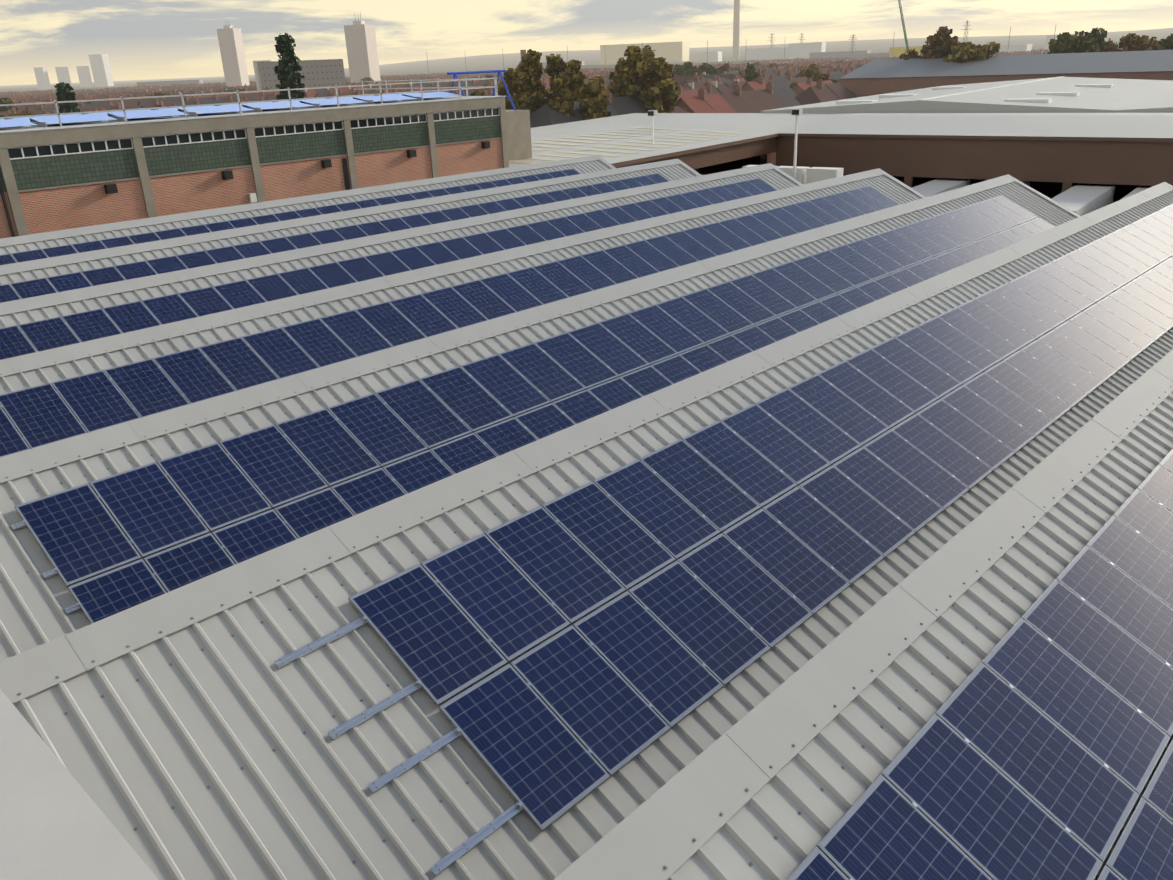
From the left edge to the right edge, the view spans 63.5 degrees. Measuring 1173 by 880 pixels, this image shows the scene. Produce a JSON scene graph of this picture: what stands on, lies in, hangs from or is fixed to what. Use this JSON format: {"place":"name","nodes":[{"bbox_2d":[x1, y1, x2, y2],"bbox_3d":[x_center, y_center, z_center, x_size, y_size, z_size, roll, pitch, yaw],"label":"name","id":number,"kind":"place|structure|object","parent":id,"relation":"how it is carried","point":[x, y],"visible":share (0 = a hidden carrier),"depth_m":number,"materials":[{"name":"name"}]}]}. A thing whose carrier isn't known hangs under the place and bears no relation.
{"place":"outdoors","nodes":[
{"label":"outdoors","id":0,"kind":"place"},
{"bbox_2d":[0,160,1172,879],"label":"sawtooth roof sheets","id":1,"kind":"object","parent":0,"point":[162,736],"visible":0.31,"depth_m":9.98,"materials":[{"name":"grey metal"}]},
{"bbox_2d":[0,28,1172,91],"bbox_3d":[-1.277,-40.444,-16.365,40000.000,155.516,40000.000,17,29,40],"label":"hills","id":2,"kind":"structure","parent":0,"point":[511,60],"depth_m":4616.82,"materials":[{"name":"grey"}]},
{"bbox_2d":[0,689,157,879],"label":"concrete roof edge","id":3,"kind":"object","parent":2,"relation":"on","point":[56,823],"depth_m":2.25,"materials":[{"name":"grey concrete"}]},
{"bbox_2d":[0,96,508,238],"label":"brick workshop","id":4,"kind":"structure","parent":2,"relation":"on","point":[64,177],"depth_m":47.83,"materials":[{"name":"brick"}]},
{"bbox_2d":[0,92,462,128],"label":"rooftop solar panels","id":5,"kind":"object","parent":4,"relation":"on","point":[41,121],"visible":0.96,"depth_m":49.31,"materials":[{"name":"blue"}]},
{"bbox_2d":[0,77,497,126],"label":"roof railing","id":6,"kind":"object","parent":4,"relation":"on","point":[465,79],"visible":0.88,"depth_m":49.48,"materials":[{"name":"silver metal"}]},
{"bbox_2d":[516,50,544,76],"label":"church","id":7,"kind":"structure","parent":2,"relation":"on","point":[522,52],"depth_m":603.90,"materials":[{"name":"brick"}]},
{"bbox_2d":[34,0,1083,89],"bbox_3d":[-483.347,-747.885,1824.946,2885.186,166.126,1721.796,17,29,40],"label":"skyline","id":8,"kind":"structure","parent":2,"relation":"on","point":[361,47],"depth_m":1096.14,"materials":[{"name":"grey concrete"}]},
{"bbox_2d":[0,48,1122,127],"bbox_3d":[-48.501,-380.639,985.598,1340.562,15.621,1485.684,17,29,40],"label":"terraced houses","id":9,"kind":"structure","parent":2,"relation":"on","point":[735,91],"depth_m":302.04,"materials":[{"name":"red brick"}]},
{"bbox_2d":[0,26,1172,119],"bbox_3d":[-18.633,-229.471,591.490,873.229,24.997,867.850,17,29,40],"label":"trees","id":10,"kind":"object","parent":2,"relation":"on","point":[644,69],"visible":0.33,"depth_m":137.07,"materials":[{"name":"green plant"}]},
{"bbox_2d":[509,76,1172,202],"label":"warehouse","id":11,"kind":"structure","parent":2,"relation":"on","point":[1051,138],"depth_m":79.72,"materials":[{"name":"grey metal"}]},
{"bbox_2d":[839,50,1172,96],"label":"factory","id":12,"kind":"structure","parent":2,"relation":"on","point":[877,77],"depth_m":184.96,"materials":[{"name":"metal"}]},
{"bbox_2d":[0,0,1172,85],"label":"sky","id":13,"kind":"structure","parent":0,"point":[141,39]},
{"label":"yard tarmac","id":14,"kind":"structure","parent":0,"visible":0},
{"bbox_2d":[447,70,531,160],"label":"roof hoist","id":15,"kind":"object","parent":14,"relation":"on","point":[518,134],"visible":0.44,"depth_m":66.31,"materials":[{"name":"blue"}]},
{"bbox_2d":[648,109,802,178],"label":"floodlight columns","id":16,"kind":"structure","parent":14,"relation":"on","point":[653,113],"depth_m":68.27,"materials":[{"name":"grey metal"}]},
{"bbox_2d":[742,165,843,184],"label":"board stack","id":17,"kind":"object","parent":14,"relation":"on","point":[806,175],"visible":0.06,"depth_m":68.60,"materials":[{"name":"white"}]},
{"bbox_2d":[912,178,1152,215],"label":"trailers","id":18,"kind":"object","parent":14,"relation":"on","point":[1081,199],"visible":0.04,"depth_m":68.47,"materials":[{"name":"white metal"}]},
{"bbox_3d":[2.941,-0.941,27.884,46.160,9.000,40.900,17,29,40],"label":"sawtooth","id":19,"kind":"object","parent":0,"visible":0},
{"bbox_2d":[0,155,1172,879],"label":"ridge caps","id":20,"kind":"object","parent":19,"relation":"on","point":[656,831],"visible":0.94,"depth_m":13.87,"materials":[{"name":"grey metal"}]},
{"bbox_2d":[0,170,1172,879],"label":"solar panel frames","id":21,"kind":"structure","parent":19,"relation":"on","point":[456,694],"depth_m":14.02,"materials":[{"name":"metal"}]},
{"bbox_2d":[0,169,1172,879],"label":"solar panels","id":22,"kind":"object","parent":21,"relation":"in","point":[954,785],"visible":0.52,"depth_m":14.45,"materials":[{"name":"blue glass"}]},
{"bbox_2d":[0,199,1172,879],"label":"mounting rails","id":23,"kind":"object","parent":19,"relation":"attached to","point":[454,855],"visible":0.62,"depth_m":9.65,"materials":[{"name":"silver metal"}]},
{"bbox_2d":[0,284,1172,869],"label":"roof screws","id":24,"kind":"object","parent":19,"relation":"on","point":[694,840],"visible":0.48,"depth_m":10.61,"materials":[{"name":"grey metal"}]}
]}

